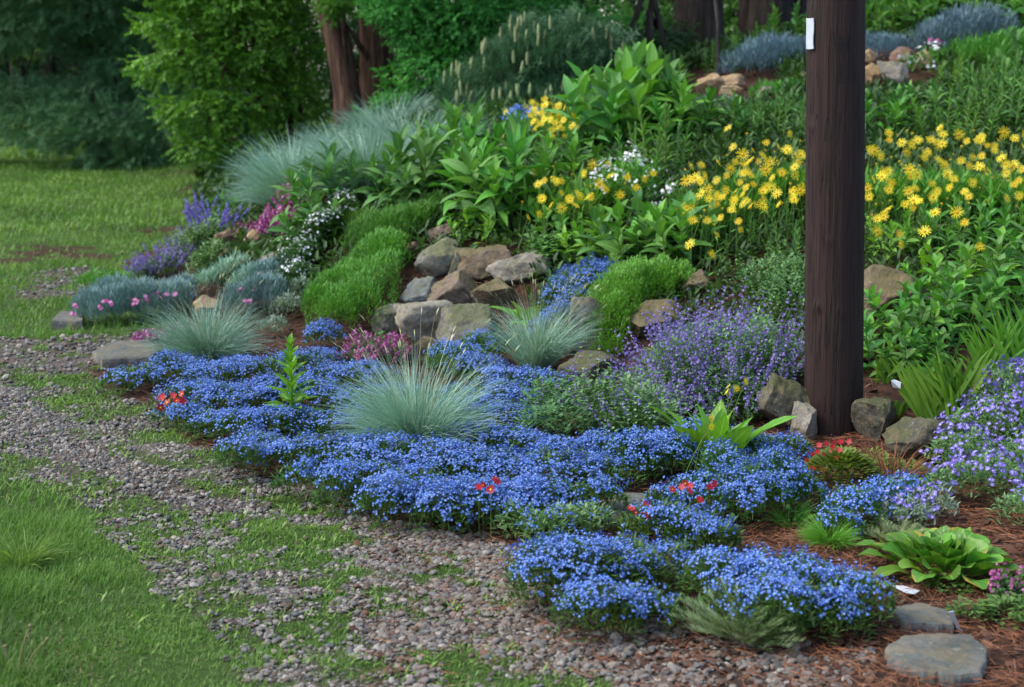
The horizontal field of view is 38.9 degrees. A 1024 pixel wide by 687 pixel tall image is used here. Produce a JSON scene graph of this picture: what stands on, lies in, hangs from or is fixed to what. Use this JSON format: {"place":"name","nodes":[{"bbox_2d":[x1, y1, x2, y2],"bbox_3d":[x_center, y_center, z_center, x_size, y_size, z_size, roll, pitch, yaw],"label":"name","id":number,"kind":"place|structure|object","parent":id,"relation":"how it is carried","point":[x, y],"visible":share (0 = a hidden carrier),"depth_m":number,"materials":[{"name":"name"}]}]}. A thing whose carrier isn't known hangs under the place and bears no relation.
{"place":"outdoors","nodes":[
{"label":"outdoors","id":0,"kind":"place"},
{"bbox_2d":[0,39,1023,686],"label":"ground","id":1,"kind":"structure","parent":0,"point":[890,391],"depth_m":5.53,"materials":[{"name":"soil"}]},
{"bbox_2d":[0,521,71,572],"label":"ornamental grass","id":2,"kind":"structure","parent":1,"relation":"on","point":[41,552],"depth_m":4.80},
{"bbox_2d":[92,340,160,366],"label":"stepping stone","id":3,"kind":"object","parent":1,"relation":"on","point":[112,354],"visible":0.75,"depth_m":8.25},
{"bbox_2d":[0,0,258,171],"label":"pine tree","id":4,"kind":"object","parent":1,"relation":"on","point":[97,30],"visible":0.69,"depth_m":25.03,"materials":[{"name":"green plant"}]},
{"bbox_2d":[67,270,197,323],"bbox_3d":[-2.555,-0.311,9.594,0.951,0.310,1.392,0,10,0],"label":"dianthus","id":5,"kind":"object","parent":1,"relation":"on","point":[109,293],"visible":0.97,"depth_m":9.55,"materials":[{"name":"blue plant"}]},
{"bbox_2d":[123,221,202,278],"bbox_3d":[-2.709,-0.752,11.618,0.539,0.384,1.429,0,10,0],"label":"catmint","id":6,"kind":"object","parent":1,"relation":"on","point":[144,266],"visible":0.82,"depth_m":11.13,"materials":[{"name":"purple plant"}]},
{"bbox_2d":[160,216,232,274],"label":"shrub","id":7,"kind":"object","parent":1,"relation":"on","point":[189,235],"visible":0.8,"depth_m":11.46,"materials":[{"name":"green plant"}]},
{"bbox_2d":[125,264,284,361],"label":"ornamental grass","id":8,"kind":"object","parent":1,"relation":"on","point":[212,344],"depth_m":8.21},
{"bbox_2d":[118,0,332,179],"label":"maple tree","id":9,"kind":"object","parent":1,"relation":"on","point":[220,44],"visible":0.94,"depth_m":19.91,"materials":[{"name":"green plant"}]},
{"bbox_2d":[214,252,295,316],"bbox_3d":[-1.697,-0.401,9.745,0.550,0.357,1.045,0,10,0],"label":"dianthus","id":10,"kind":"object","parent":1,"relation":"on","point":[272,284],"visible":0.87,"depth_m":9.48,"materials":[{"name":"blue plant"}]},
{"bbox_2d":[204,122,355,213],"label":"ornamental grass","id":11,"kind":"object","parent":1,"relation":"on","point":[267,174],"depth_m":11.95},
{"bbox_2d":[264,333,327,436],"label":"tall leafy stalk","id":12,"kind":"object","parent":1,"relation":"on","point":[291,399],"visible":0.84,"depth_m":6.51,"materials":[{"name":"green plant"}]},
{"bbox_2d":[0,98,613,686],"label":"lawn grass","id":13,"kind":"structure","parent":1,"relation":"on","point":[26,584],"depth_m":5.10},
{"bbox_2d":[0,334,615,686],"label":"weeds","id":14,"kind":"object","parent":1,"relation":"on","point":[278,562],"visible":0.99,"depth_m":4.96,"materials":[{"name":"green plant"}]},
{"bbox_2d":[268,188,362,295],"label":"white flower plant","id":15,"kind":"object","parent":1,"relation":"on","point":[297,259],"visible":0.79,"depth_m":10.26,"materials":[{"name":"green plant"}]},
{"bbox_2d":[267,139,378,248],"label":"broad leaved plant","id":16,"kind":"object","parent":1,"relation":"on","point":[297,192],"visible":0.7,"depth_m":10.86,"materials":[{"name":"green plant"}]},
{"bbox_2d":[310,0,393,127],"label":"cedar tree","id":17,"kind":"object","parent":1,"relation":"on","point":[347,84],"visible":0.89,"depth_m":19.08,"materials":[{"name":"red plant"}]},
{"bbox_2d":[299,225,413,330],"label":"cushion plant","id":18,"kind":"object","parent":1,"relation":"on","point":[330,291],"visible":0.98,"depth_m":9.33,"materials":[{"name":"green plant"}]},
{"bbox_2d":[276,104,447,206],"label":"ornamental grass","id":19,"kind":"object","parent":1,"relation":"on","point":[366,181],"depth_m":11.02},
{"bbox_2d":[95,317,646,538],"bbox_3d":[-0.619,0.245,6.875,2.166,0.221,3.971,-6,12,-31],"label":"ground cover","id":20,"kind":"object","parent":1,"relation":"on","point":[520,480],"depth_m":5.94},
{"bbox_2d":[331,324,412,364],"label":"pink creeper","id":21,"kind":"object","parent":1,"relation":"on","point":[360,351],"visible":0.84,"depth_m":8.26,"materials":[{"name":"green plant"}]},
{"bbox_2d":[321,84,441,140],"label":"ornamental grass","id":22,"kind":"object","parent":1,"relation":"on","point":[415,107],"depth_m":15.72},
{"bbox_2d":[336,187,451,253],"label":"cushion plant","id":23,"kind":"object","parent":1,"relation":"on","point":[385,219],"visible":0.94,"depth_m":10.09,"materials":[{"name":"green plant"}]},
{"bbox_2d":[349,117,464,225],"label":"broad leaved plant","id":24,"kind":"object","parent":1,"relation":"on","point":[426,151],"visible":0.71,"depth_m":10.50,"materials":[{"name":"green plant"}]},
{"bbox_2d":[334,91,491,160],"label":"ornamental grass","id":25,"kind":"object","parent":1,"relation":"on","point":[386,132],"depth_m":12.04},
{"bbox_2d":[306,308,530,462],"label":"ornamental grass","id":26,"kind":"object","parent":1,"relation":"on","point":[410,413],"depth_m":6.19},
{"bbox_2d":[393,300,452,342],"bbox_3d":[-0.541,-0.125,8.957,0.382,0.308,0.326,-3,11,-16],"label":"rock","id":27,"kind":"object","parent":1,"relation":"on","point":[411,318],"visible":0.59,"depth_m":8.80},
{"bbox_2d":[414,237,458,277],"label":"rock","id":28,"kind":"object","parent":1,"relation":"on","point":[435,260],"visible":0.74,"depth_m":9.43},
{"bbox_2d":[0,265,877,686],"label":"gravel","id":29,"kind":"structure","parent":1,"relation":"on","point":[428,633],"depth_m":4.64,"materials":[{"name":"gravel"}]},
{"bbox_2d":[0,0,886,129],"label":"woods","id":30,"kind":"object","parent":1,"relation":"on","point":[52,68],"visible":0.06,"depth_m":38.21,"materials":[{"name":"green plant"}]},
{"bbox_2d":[427,269,477,303],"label":"rock","id":31,"kind":"object","parent":1,"relation":"on","point":[454,287],"visible":0.71,"depth_m":9.15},
{"bbox_2d":[348,0,563,117],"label":"leafy shrub","id":32,"kind":"object","parent":1,"relation":"on","point":[443,40],"visible":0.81,"depth_m":17.36,"materials":[{"name":"green plant"}]},
{"bbox_2d":[407,92,512,191],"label":"broad leaved plant","id":33,"kind":"object","parent":1,"relation":"on","point":[468,130],"visible":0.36,"depth_m":10.86,"materials":[{"name":"green plant"}]},
{"bbox_2d":[420,326,505,372],"bbox_3d":[-0.272,0.028,8.052,0.505,0.210,0.616,0,10,0],"label":"forget me not","id":34,"kind":"object","parent":1,"relation":"on","point":[474,337],"visible":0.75,"depth_m":8.05,"materials":[{"name":"blue plant"}]},
{"bbox_2d":[435,303,497,346],"bbox_3d":[-0.274,-0.081,8.674,0.383,0.326,0.312,0,10,0],"label":"rock","id":35,"kind":"object","parent":1,"relation":"on","point":[458,316],"visible":0.56,"depth_m":8.61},
{"bbox_2d":[454,244,511,280],"bbox_3d":[-0.203,-0.501,9.413,0.434,0.280,0.374,0,10,0],"label":"rock","id":36,"kind":"object","parent":1,"relation":"on","point":[474,263],"visible":0.67,"depth_m":9.27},
{"bbox_2d":[469,277,518,304],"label":"rock","id":37,"kind":"object","parent":1,"relation":"on","point":[480,294],"visible":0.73,"depth_m":9.08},
{"bbox_2d":[485,248,554,283],"bbox_3d":[0.062,-0.482,9.288,0.464,0.236,0.319,0,10,0],"label":"rock","id":38,"kind":"object","parent":37,"relation":"on","point":[500,269],"visible":0.66,"depth_m":9.16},
{"bbox_2d":[427,108,571,239],"bbox_3d":[-0.066,-1.136,9.971,1.062,0.987,1.016,0,10,0],"label":"broad leaved plant","id":39,"kind":"object","parent":1,"relation":"on","point":[492,176],"visible":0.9,"depth_m":9.84,"materials":[{"name":"green plant"}]},
{"bbox_2d":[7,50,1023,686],"bbox_3d":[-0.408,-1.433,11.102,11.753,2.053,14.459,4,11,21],"label":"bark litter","id":40,"kind":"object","parent":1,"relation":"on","point":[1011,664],"visible":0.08,"depth_m":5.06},
{"bbox_2d":[431,2,645,114],"bbox_3d":[0.265,-2.933,15.305,2.424,1.416,1.711,0,10,0],"label":"dwarf pine","id":41,"kind":"object","parent":1,"relation":"on","point":[537,52],"visible":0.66,"depth_m":15.09,"materials":[{"name":"green plant"}]},
{"bbox_2d":[464,265,613,379],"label":"ornamental grass","id":42,"kind":"object","parent":1,"relation":"on","point":[543,351],"depth_m":7.92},
{"bbox_2d":[491,95,591,163],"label":"yellow daisy plant","id":43,"kind":"object","parent":1,"relation":"on","point":[537,125],"visible":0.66,"depth_m":12.03,"materials":[{"name":"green plant"}]},
{"bbox_2d":[72,211,1023,686],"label":"pine needle litter","id":44,"kind":"object","parent":1,"relation":"on","point":[962,621],"visible":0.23,"depth_m":4.52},
{"bbox_2d":[486,495,619,547],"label":"ground cover","id":45,"kind":"object","parent":1,"relation":"on","point":[548,517],"visible":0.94,"depth_m":5.04,"materials":[{"name":"green plant"}]},
{"bbox_2d":[511,375,595,439],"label":"herb plant","id":46,"kind":"object","parent":1,"relation":"on","point":[551,407],"visible":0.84,"depth_m":6.36,"materials":[{"name":"green plant"}]},
{"bbox_2d":[502,158,626,257],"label":"yellow daisy plant","id":47,"kind":"object","parent":1,"relation":"on","point":[570,195],"visible":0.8,"depth_m":9.66,"materials":[{"name":"green plant"}]},
{"bbox_2d":[522,126,606,188],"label":"broad leaved plant","id":48,"kind":"object","parent":1,"relation":"on","point":[572,141],"visible":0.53,"depth_m":10.57,"materials":[{"name":"green plant"}]},
{"bbox_2d":[536,251,617,325],"bbox_3d":[0.400,-0.319,8.683,0.537,0.444,0.594,0,10,0],"label":"forget me not","id":49,"kind":"object","parent":1,"relation":"on","point":[594,268],"visible":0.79,"depth_m":8.70,"materials":[{"name":"blue plant"}]},
{"bbox_2d":[508,0,660,47],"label":"leafy shrub","id":50,"kind":"object","parent":1,"relation":"on","point":[620,19],"visible":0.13,"depth_m":19.38,"materials":[{"name":"green plant"}]},
{"bbox_2d":[558,350,626,391],"bbox_3d":[0.432,0.156,7.553,0.306,0.233,0.290,5,12,26],"label":"rock","id":51,"kind":"object","parent":1,"relation":"on","point":[584,362],"visible":0.49,"depth_m":7.48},
{"bbox_2d":[500,527,696,643],"bbox_3d":[0.281,0.679,4.458,0.659,0.236,0.842,0,10,0],"label":"forget me not","id":52,"kind":"object","parent":1,"relation":"on","point":[551,559],"visible":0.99,"depth_m":4.36,"materials":[{"name":"blue plant"}]},
{"bbox_2d":[538,70,660,155],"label":"broad leaved plant","id":53,"kind":"object","parent":1,"relation":"on","point":[608,118],"visible":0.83,"depth_m":11.68,"materials":[{"name":"green plant"}]},
{"bbox_2d":[185,4,1023,412],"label":"undergrowth foliage","id":54,"kind":"object","parent":1,"relation":"on","point":[793,68],"visible":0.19,"depth_m":11.16,"materials":[{"name":"green plant"}]},
{"bbox_2d":[563,184,677,263],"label":"broad leaved plant","id":55,"kind":"object","parent":1,"relation":"on","point":[612,244],"visible":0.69,"depth_m":8.97,"materials":[{"name":"green plant"}]},
{"bbox_2d":[533,343,714,441],"bbox_3d":[0.464,0.240,6.382,0.668,0.417,0.897,-7,12,-33],"label":"catmint","id":56,"kind":"object","parent":1,"relation":"on","point":[621,412],"visible":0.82,"depth_m":6.38,"materials":[{"name":"green plant"}]},
{"bbox_2d":[583,141,666,211],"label":"white flower plant","id":57,"kind":"object","parent":1,"relation":"on","point":[638,170],"visible":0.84,"depth_m":9.78,"materials":[{"name":"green plant"}]},
{"bbox_2d":[549,38,705,141],"bbox_3d":[1.064,-2.146,12.470,1.283,0.947,1.246,6,12,29],"label":"broad leaved plant","id":58,"kind":"object","parent":1,"relation":"on","point":[628,62],"visible":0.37,"depth_m":12.34,"materials":[{"name":"green plant"}]},
{"bbox_2d":[580,251,695,358],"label":"cushion plant","id":59,"kind":"object","parent":1,"relation":"on","point":[631,271],"visible":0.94,"depth_m":8.30,"materials":[{"name":"green plant"}]},
{"bbox_2d":[596,414,703,484],"bbox_3d":[0.603,0.416,5.931,0.417,0.209,0.606,6,12,28],"label":"forget me not","id":60,"kind":"object","parent":1,"relation":"on","point":[668,445],"visible":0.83,"depth_m":5.80,"materials":[{"name":"blue plant"}]},
{"bbox_2d":[612,100,693,188],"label":"broad leaved plant","id":61,"kind":"object","parent":1,"relation":"on","point":[663,145],"visible":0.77,"depth_m":10.68,"materials":[{"name":"green plant"}]},
{"bbox_2d":[612,0,704,57],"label":"leafy shrub","id":62,"kind":"object","parent":1,"relation":"on","point":[648,31],"visible":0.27,"depth_m":18.74,"materials":[{"name":"green plant"}]},
{"bbox_2d":[615,190,727,272],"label":"broad leaved plant","id":63,"kind":"object","parent":1,"relation":"on","point":[660,233],"visible":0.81,"depth_m":8.77,"materials":[{"name":"green plant"}]},
{"bbox_2d":[621,64,730,148],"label":"broad leaved plant","id":64,"kind":"object","parent":1,"relation":"on","point":[682,102],"visible":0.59,"depth_m":12.07,"materials":[{"name":"green plant"}]},
{"bbox_2d":[617,481,747,552],"bbox_3d":[0.575,0.606,5.023,0.387,0.159,0.685,-4,11,-19],"label":"forget me not","id":65,"kind":"object","parent":1,"relation":"on","point":[711,528],"visible":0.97,"depth_m":4.93,"materials":[{"name":"blue plant"}]},
{"bbox_2d":[672,0,724,47],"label":"tree","id":66,"kind":"object","parent":1,"relation":"on","point":[695,12],"visible":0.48,"depth_m":19.72,"materials":[{"name":"brown plant"}]},
{"bbox_2d":[606,277,804,424],"bbox_3d":[0.998,-0.006,7.050,1.122,0.659,1.136,0,10,0],"label":"catmint","id":67,"kind":"object","parent":1,"relation":"on","point":[728,361],"visible":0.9,"depth_m":6.93,"materials":[{"name":"purple plant"}]},
{"bbox_2d":[662,158,768,306],"bbox_3d":[1.126,-0.737,8.983,0.850,0.783,1.646,5,11,25],"label":"yellow daisy plant","id":68,"kind":"object","parent":1,"relation":"on","point":[724,218],"visible":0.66,"depth_m":9.00,"materials":[{"name":"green plant"}]},
{"bbox_2d":[647,400,795,468],"bbox_3d":[0.868,0.385,5.993,0.592,0.275,0.476,0,10,0],"label":"leaf rosette","id":69,"kind":"object","parent":1,"relation":"on","point":[742,435],"visible":0.55,"depth_m":5.90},
{"bbox_2d":[687,87,770,142],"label":"broad leaved plant","id":70,"kind":"object","parent":1,"relation":"on","point":[735,107],"visible":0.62,"depth_m":12.05,"materials":[{"name":"green plant"}]},
{"bbox_2d":[668,576,818,651],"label":"feathery plant","id":71,"kind":"object","parent":1,"relation":"on","point":[716,622],"visible":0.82,"depth_m":4.14,"materials":[{"name":"green plant"}]},
{"bbox_2d":[660,436,830,529],"bbox_3d":[0.868,0.485,5.454,0.676,0.252,0.769,0,10,0],"label":"forget me not","id":72,"kind":"object","parent":1,"relation":"on","point":[760,474],"visible":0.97,"depth_m":5.29,"materials":[{"name":"blue plant"}]},
{"bbox_2d":[712,125,805,264],"bbox_3d":[1.635,-1.030,9.658,0.871,0.779,2.346,0,10,0],"label":"yellow daisy plant","id":73,"kind":"object","parent":1,"relation":"on","point":[761,197],"visible":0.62,"depth_m":9.32,"materials":[{"name":"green plant"}]},
{"bbox_2d":[714,26,805,74],"bbox_3d":[2.960,-3.250,16.233,1.422,0.596,1.118,0,10,0],"label":"dianthus","id":74,"kind":"object","parent":1,"relation":"on","point":[757,50],"visible":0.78,"depth_m":16.03,"materials":[{"name":"blue plant"}]},
{"bbox_2d":[719,239,804,319],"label":"herb plant","id":75,"kind":"object","parent":1,"relation":"on","point":[784,274],"visible":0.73,"depth_m":8.06,"materials":[{"name":"green plant"}]},
{"bbox_2d":[738,0,806,33],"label":"tree","id":76,"kind":"object","parent":1,"relation":"on","point":[751,13],"visible":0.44,"depth_m":21.31,"materials":[{"name":"brown plant"}]},
{"bbox_2d":[747,145,805,255],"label":"yellow daisy plant","id":77,"kind":"object","parent":1,"relation":"on","point":[796,192],"visible":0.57,"depth_m":9.37,"materials":[{"name":"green plant"}]},
{"bbox_2d":[757,372,809,429],"bbox_3d":[1.246,0.278,6.641,0.248,0.308,0.258,0,10,0],"label":"rock","id":78,"kind":"object","parent":1,"relation":"on","point":[779,396],"visible":0.71,"depth_m":6.53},
{"bbox_2d":[674,542,904,652],"bbox_3d":[0.824,0.714,4.329,0.586,0.208,0.580,-4,11,-19],"label":"forget me not","id":79,"kind":"object","parent":1,"relation":"on","point":[795,575],"visible":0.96,"depth_m":4.22,"materials":[{"name":"blue plant"}]},
{"bbox_2d":[792,512,862,551],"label":"ornamental grass","id":80,"kind":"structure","parent":1,"relation":"on","point":[816,534],"depth_m":4.97,"materials":[{"name":"green plant"}]},
{"bbox_2d":[804,0,865,437],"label":"utility pole","id":81,"kind":"object","parent":1,"relation":"on","point":[834,203],"visible":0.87,"depth_m":6.32,"materials":[{"name":"brown wood"}]},
{"bbox_2d":[804,438,884,492],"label":"red flower plant","id":82,"kind":"object","parent":1,"relation":"on","point":[837,456],"visible":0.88,"depth_m":5.68,"materials":[{"name":"green plant"}]},
{"bbox_2d":[813,469,932,541],"bbox_3d":[1.297,0.565,5.230,0.661,0.175,0.278,-9,14,-40],"label":"forget me not","id":83,"kind":"object","parent":1,"relation":"on","point":[866,497],"visible":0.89,"depth_m":5.16,"materials":[{"name":"blue plant"}]},
{"bbox_2d":[850,397,895,441],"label":"rock","id":84,"kind":"object","parent":1,"relation":"on","point":[873,418],"visible":0.91,"depth_m":6.37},
{"bbox_2d":[864,264,931,317],"bbox_3d":[2.049,-0.254,7.797,0.374,0.343,0.378,10,15,44],"label":"rock","id":85,"kind":"object","parent":1,"relation":"on","point":[884,278],"visible":0.29,"depth_m":7.68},
{"bbox_2d":[863,299,942,377],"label":"oval leaved plant","id":86,"kind":"object","parent":1,"relation":"on","point":[896,328],"visible":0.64,"depth_m":7.10,"materials":[{"name":"green plant"}]},
{"bbox_2d":[863,480,959,528],"bbox_3d":[1.436,0.567,5.203,0.269,0.171,0.415,8,13,37],"label":"violet mat","id":87,"kind":"object","parent":1,"relation":"on","point":[922,505],"visible":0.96,"depth_m":5.15,"materials":[{"name":"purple plant"}]},
{"bbox_2d":[864,129,960,269],"bbox_3d":[2.410,-0.902,9.216,0.951,0.836,2.693,6,12,31],"label":"yellow daisy plant","id":88,"kind":"object","parent":1,"relation":"on","point":[884,194],"visible":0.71,"depth_m":9.10,"materials":[{"name":"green plant"}]},
{"bbox_2d":[881,416,955,460],"bbox_3d":[1.713,0.413,6.126,0.297,0.221,0.216,0,10,0],"label":"rock","id":89,"kind":"object","parent":1,"relation":"on","point":[917,433],"visible":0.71,"depth_m":6.06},
{"bbox_2d":[888,603,953,633],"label":"stepping stone","id":90,"kind":"object","parent":1,"relation":"on","point":[916,616],"visible":0.75,"depth_m":4.27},
{"bbox_2d":[875,325,968,379],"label":"oval leaved plant","id":91,"kind":"object","parent":1,"relation":"on","point":[939,344],"visible":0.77,"depth_m":6.96,"materials":[{"name":"green plant"}]},
{"bbox_2d":[864,265,1005,355],"bbox_3d":[2.167,-0.149,7.359,0.707,0.477,0.673,-5,12,-26],"label":"oval leaved plant","id":92,"kind":"object","parent":1,"relation":"on","point":[954,306],"visible":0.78,"depth_m":7.30,"materials":[{"name":"green plant"}]},
{"bbox_2d":[884,633,987,686],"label":"stepping stone","id":93,"kind":"object","parent":1,"relation":"on","point":[956,659],"visible":0.95,"depth_m":3.97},
{"bbox_2d":[856,525,1023,588],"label":"leaf rosette","id":94,"kind":"object","parent":1,"relation":"on","point":[945,548],"visible":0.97,"depth_m":4.71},
{"bbox_2d":[896,193,990,262],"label":"broad leaved plant","id":95,"kind":"object","parent":1,"relation":"on","point":[952,237],"visible":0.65,"depth_m":8.56,"materials":[{"name":"green plant"}]},
{"bbox_2d":[890,124,1003,273],"bbox_3d":[2.660,-0.932,9.220,1.007,0.837,2.648,7,13,35],"label":"yellow daisy plant","id":96,"kind":"object","parent":1,"relation":"on","point":[942,192],"visible":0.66,"depth_m":9.15,"materials":[{"name":"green plant"}]},
{"bbox_2d":[890,344,1007,418],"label":"iris","id":97,"kind":"object","parent":1,"relation":"on","point":[929,397],"visible":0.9,"depth_m":6.40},
{"bbox_2d":[911,83,1000,151],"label":"broad leaved plant","id":98,"kind":"object","parent":1,"relation":"on","point":[967,109],"visible":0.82,"depth_m":11.69,"materials":[{"name":"green plant"}]},
{"bbox_2d":[897,238,1020,300],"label":"oval leaved plant","id":99,"kind":"object","parent":1,"relation":"on","point":[934,260],"visible":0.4,"depth_m":7.83,"materials":[{"name":"green plant"}]},
{"bbox_2d":[899,0,1022,51],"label":"dianthus","id":100,"kind":"object","parent":1,"relation":"on","point":[977,18],"visible":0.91,"depth_m":15.86,"materials":[{"name":"blue plant"}]},
{"bbox_2d":[918,354,1023,526],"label":"violet mat","id":101,"kind":"object","parent":1,"relation":"on","point":[985,455],"visible":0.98,"depth_m":5.83,"materials":[{"name":"purple plant"}]},
{"bbox_2d":[925,241,1023,323],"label":"oval leaved plant","id":102,"kind":"object","parent":1,"relation":"on","point":[993,270],"visible":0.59,"depth_m":7.55,"materials":[{"name":"green plant"}]},
{"bbox_2d":[937,26,1023,70],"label":"cushion plant","id":103,"kind":"object","parent":1,"relation":"on","point":[991,43],"visible":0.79,"depth_m":14.97,"materials":[{"name":"green plant"}]},
{"bbox_2d":[944,590,1023,629],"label":"creeping plant","id":104,"kind":"object","parent":1,"relation":"on","point":[1015,602],"visible":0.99,"depth_m":4.33,"materials":[{"name":"green plant"}]},
{"bbox_2d":[951,126,1023,293],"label":"yellow daisy plant","id":105,"kind":"object","parent":1,"relation":"on","point":[1014,182],"visible":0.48,"depth_m":9.19,"materials":[{"name":"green plant"}]},
{"bbox_2d":[952,178,1023,250],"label":"broad leaved plant","id":106,"kind":"object","parent":1,"relation":"on","point":[1006,219],"visible":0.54,"depth_m":8.72,"materials":[{"name":"green plant"}]},
{"bbox_2d":[954,44,1023,136],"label":"broad leaved plant","id":107,"kind":"object","parent":1,"relation":"on","point":[998,81],"visible":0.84,"depth_m":12.09,"materials":[{"name":"green plant"}]},
{"bbox_2d":[955,215,1023,300],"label":"oval leaved plant","id":108,"kind":"object","parent":1,"relation":"on","point":[1001,232],"visible":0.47,"depth_m":7.89,"materials":[{"name":"green plant"}]},
{"bbox_2d":[956,308,1023,376],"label":"iris","id":109,"kind":"object","parent":1,"relation":"on","point":[1004,341],"visible":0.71,"depth_m":6.65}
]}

